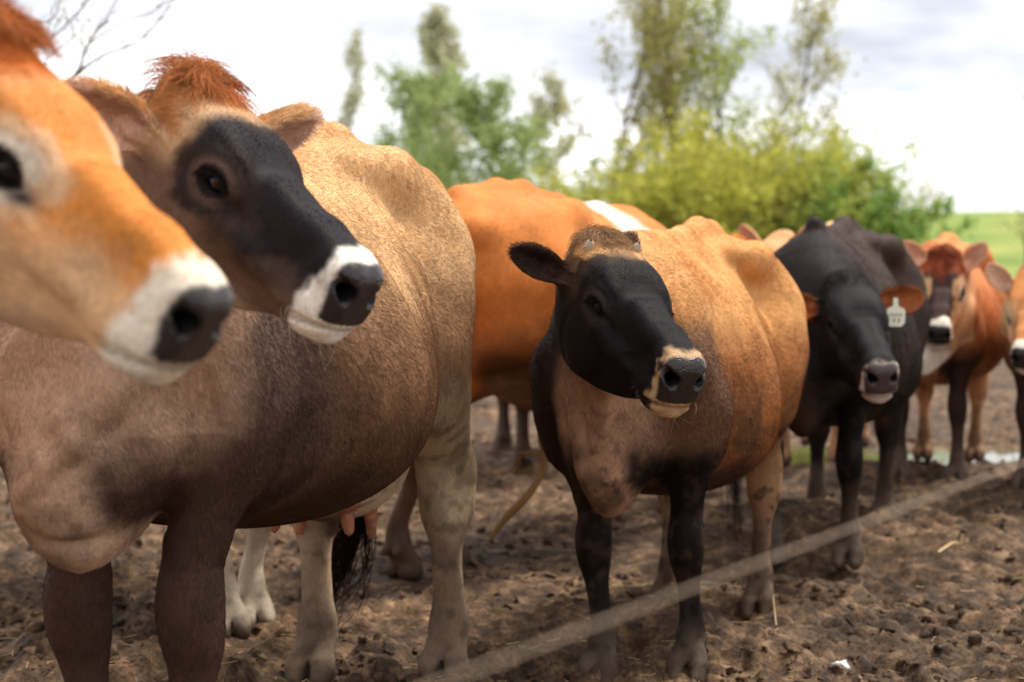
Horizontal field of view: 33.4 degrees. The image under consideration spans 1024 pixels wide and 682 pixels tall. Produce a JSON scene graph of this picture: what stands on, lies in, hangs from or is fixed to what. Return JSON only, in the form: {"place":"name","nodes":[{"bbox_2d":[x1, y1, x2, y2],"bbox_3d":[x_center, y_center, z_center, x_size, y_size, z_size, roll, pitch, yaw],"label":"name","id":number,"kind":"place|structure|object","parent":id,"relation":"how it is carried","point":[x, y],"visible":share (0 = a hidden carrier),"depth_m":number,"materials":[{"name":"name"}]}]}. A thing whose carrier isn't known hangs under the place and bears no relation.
{"place":"outdoors","nodes":[
{"label":"outdoors","id":0,"kind":"place"},
{"bbox_2d":[0,358,1023,681],"bbox_3d":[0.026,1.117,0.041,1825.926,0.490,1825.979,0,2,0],"label":"mud ground","id":1,"kind":"structure","parent":0,"point":[898,574],"depth_m":5.70,"materials":[{"name":"brown soil"}]},
{"bbox_2d":[27,0,171,80],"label":"budding tree","id":2,"kind":"object","parent":1,"relation":"on","point":[90,41],"visible":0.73,"depth_m":9.51,"materials":[{"name":"brown plant"}]},
{"bbox_2d":[0,0,233,386],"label":"cow","id":3,"kind":"object","parent":1,"relation":"on","point":[102,256],"visible":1,"depth_m":1.96},
{"bbox_2d":[111,526,275,639],"bbox_3d":[-1.082,0.170,5.513,0.851,1.361,1.846,-1,2,-15],"label":"cow","id":4,"kind":"object","parent":1,"relation":"on","point":[249,606],"visible":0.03,"depth_m":5.04},
{"bbox_2d":[0,48,476,681],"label":"cow","id":5,"kind":"object","parent":1,"relation":"on","point":[318,396],"visible":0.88,"depth_m":3.14},
{"bbox_2d":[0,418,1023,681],"bbox_3d":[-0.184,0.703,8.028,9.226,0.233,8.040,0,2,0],"label":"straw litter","id":6,"kind":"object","parent":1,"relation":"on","point":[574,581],"visible":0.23,"depth_m":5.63,"materials":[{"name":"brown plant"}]},
{"bbox_2d":[492,398,533,468],"bbox_3d":[0.172,-0.031,9.036,0.807,1.361,2.194,0,2,-5],"label":"cow","id":7,"kind":"object","parent":1,"relation":"on","point":[503,439],"visible":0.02,"depth_m":8.32},
{"bbox_2d":[488,434,546,540],"bbox_3d":[0.043,0.534,6.219,0.247,0.382,0.106,-1,3,-33],"label":"dry stalk","id":8,"kind":"object","parent":1,"relation":"on","point":[516,507],"visible":0.96,"depth_m":6.20,"materials":[{"name":"brown plant"}]},
{"bbox_2d":[381,177,748,579],"bbox_3d":[0.368,0.095,6.794,0.849,1.416,2.574,1,2,32],"label":"cow","id":9,"kind":"object","parent":1,"relation":"on","point":[514,307],"visible":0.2,"depth_m":5.84},
{"bbox_2d":[506,216,809,681],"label":"cow","id":10,"kind":"object","parent":1,"relation":"on","point":[668,367],"visible":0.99,"depth_m":4.42},
{"bbox_2d":[773,595,776,625],"bbox_3d":[0.793,0.812,5.156,0.005,0.024,0.368,0,2,7],"label":"straw stalk","id":11,"kind":"object","parent":1,"relation":"on","point":[774,611],"visible":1,"depth_m":5.08,"materials":[{"name":"brown plant"}]},
{"bbox_2d":[738,221,869,465],"bbox_3d":[1.632,-0.009,9.097,0.704,1.294,2.280,1,2,18],"label":"cow","id":12,"kind":"object","parent":1,"relation":"on","point":[775,241],"visible":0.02,"depth_m":8.75},
{"bbox_2d":[829,659,849,668],"bbox_3d":[0.896,0.884,4.668,0.052,0.020,0.036,0,2,0],"label":"white scrap","id":13,"kind":"object","parent":1,"relation":"on","point":[844,663],"visible":1,"depth_m":4.66,"materials":[{"name":"white paper"}]},
{"bbox_2d":[770,216,929,569],"bbox_3d":[1.260,0.158,6.668,0.782,1.322,2.120,1,2,19],"label":"cow","id":14,"kind":"object","parent":1,"relation":"on","point":[863,292],"visible":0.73,"depth_m":6.21},
{"bbox_2d":[791,445,1019,464],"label":"puddle","id":15,"kind":"object","parent":1,"relation":"on","point":[799,456],"visible":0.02,"depth_m":9.84,"materials":[{"name":"grey liquid"}]},
{"bbox_2d":[893,232,1006,482],"bbox_3d":[2.121,0.053,8.460,0.652,1.200,1.701,1,2,20],"label":"cow","id":16,"kind":"object","parent":1,"relation":"on","point":[962,355],"visible":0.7,"depth_m":7.93},
{"bbox_2d":[937,533,962,552],"bbox_3d":[1.597,0.741,6.263,0.034,0.051,0.198,2,3,40],"label":"straw stalk","id":17,"kind":"object","parent":1,"relation":"on","point":[944,547],"visible":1,"depth_m":6.30,"materials":[{"name":"brown plant"}]},
{"bbox_2d":[985,263,1023,488],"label":"cow","id":18,"kind":"object","parent":1,"relation":"on","point":[1011,328],"visible":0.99,"depth_m":7.53},
{"bbox_2d":[0,0,1023,212],"label":"sky","id":19,"kind":"structure","parent":0,"point":[944,72],"materials":[{"name":"white"}]},
{"bbox_2d":[440,462,1023,681],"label":"fence rope","id":20,"kind":"object","parent":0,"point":[600,622],"visible":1,"depth_m":1.15,"materials":[{"name":"beige fabric"}]},
{"bbox_2d":[910,211,1023,277],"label":"grass hill","id":21,"kind":"structure","parent":0,"point":[1010,258],"depth_m":68.43,"materials":[{"name":"green plant"}]},
{"bbox_2d":[331,22,371,144],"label":"sparse tree","id":22,"kind":"object","parent":21,"relation":"on","point":[355,97],"visible":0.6,"depth_m":61.92,"materials":[{"name":"green plant"}]},
{"bbox_2d":[369,52,466,186],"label":"leafy tree","id":23,"kind":"object","parent":21,"relation":"on","point":[412,91],"visible":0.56,"depth_m":47.72,"materials":[{"name":"green plant"}]},
{"bbox_2d":[408,1,480,187],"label":"sparse tree","id":24,"kind":"object","parent":21,"relation":"on","point":[435,30],"visible":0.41,"depth_m":54.31,"materials":[{"name":"green plant"}]},
{"bbox_2d":[390,58,567,189],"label":"leafy tree","id":25,"kind":"object","parent":21,"relation":"on","point":[490,135],"visible":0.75,"depth_m":45.62,"materials":[{"name":"green plant"}]},
{"bbox_2d":[518,60,582,196],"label":"sparse tree","id":26,"kind":"object","parent":21,"relation":"on","point":[549,87],"visible":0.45,"depth_m":51.24,"materials":[{"name":"green plant"}]},
{"bbox_2d":[548,0,705,196],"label":"tall tree","id":27,"kind":"object","parent":21,"relation":"on","point":[633,120],"visible":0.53,"depth_m":39.30,"materials":[{"name":"green plant"}]},
{"bbox_2d":[529,138,735,224],"bbox_3d":[2.538,-2.422,36.976,5.003,3.927,5.490,-1,2,-26],"label":"green bush","id":28,"kind":"object","parent":21,"relation":"on","point":[593,163],"visible":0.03,"depth_m":36.58,"materials":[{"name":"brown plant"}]},
{"bbox_2d":[602,0,718,174],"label":"tall tree","id":29,"kind":"object","parent":21,"relation":"on","point":[667,99],"visible":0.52,"depth_m":38.92,"materials":[{"name":"green plant"}]},
{"bbox_2d":[626,0,710,174],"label":"tall tree","id":30,"kind":"object","parent":21,"relation":"on","point":[665,52],"visible":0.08,"depth_m":41.52,"materials":[{"name":"green plant"}]},
{"bbox_2d":[528,104,856,234],"bbox_3d":[3.680,-2.609,35.832,6.282,4.501,6.473,2,3,44],"label":"willow bush","id":31,"kind":"object","parent":21,"relation":"on","point":[699,134],"visible":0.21,"depth_m":34.67,"materials":[{"name":"green plant"}]},
{"bbox_2d":[660,0,787,176],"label":"tall tree","id":32,"kind":"object","parent":21,"relation":"on","point":[721,70],"visible":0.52,"depth_m":38.64,"materials":[{"name":"green plant"}]},
{"bbox_2d":[584,73,936,240],"bbox_3d":[4.580,-2.932,35.512,7.406,5.227,6.614,-1,2,-26],"label":"willow bush","id":33,"kind":"object","parent":21,"relation":"on","point":[765,187],"visible":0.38,"depth_m":33.91,"materials":[{"name":"green plant"}]},
{"bbox_2d":[727,0,866,164],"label":"tall tree","id":34,"kind":"object","parent":21,"relation":"on","point":[824,15],"visible":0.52,"depth_m":40.47,"materials":[{"name":"green plant"}]},
{"bbox_2d":[655,98,955,243],"bbox_3d":[6.223,-2.639,35.829,6.344,4.560,6.428,1,2,24],"label":"willow bush","id":35,"kind":"object","parent":21,"relation":"on","point":[868,174],"visible":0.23,"depth_m":34.12,"materials":[{"name":"green plant"}]},
{"bbox_2d":[762,154,980,244],"bbox_3d":[7.095,-2.086,34.825,4.515,3.640,4.202,0,2,0],"label":"green bush","id":36,"kind":"object","parent":21,"relation":"on","point":[877,206],"visible":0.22,"depth_m":33.84,"materials":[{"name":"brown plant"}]},
{"bbox_2d":[902,168,961,220],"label":"bare shrub","id":37,"kind":"object","parent":21,"relation":"on","point":[925,183],"visible":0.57,"depth_m":79.39,"materials":[{"name":"brown plant"}]},
{"bbox_2d":[957,91,1023,253],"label":"bare tree","id":38,"kind":"object","parent":21,"relation":"on","point":[1005,166],"visible":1,"depth_m":44.71,"materials":[{"name":"brown plant"}]}
]}

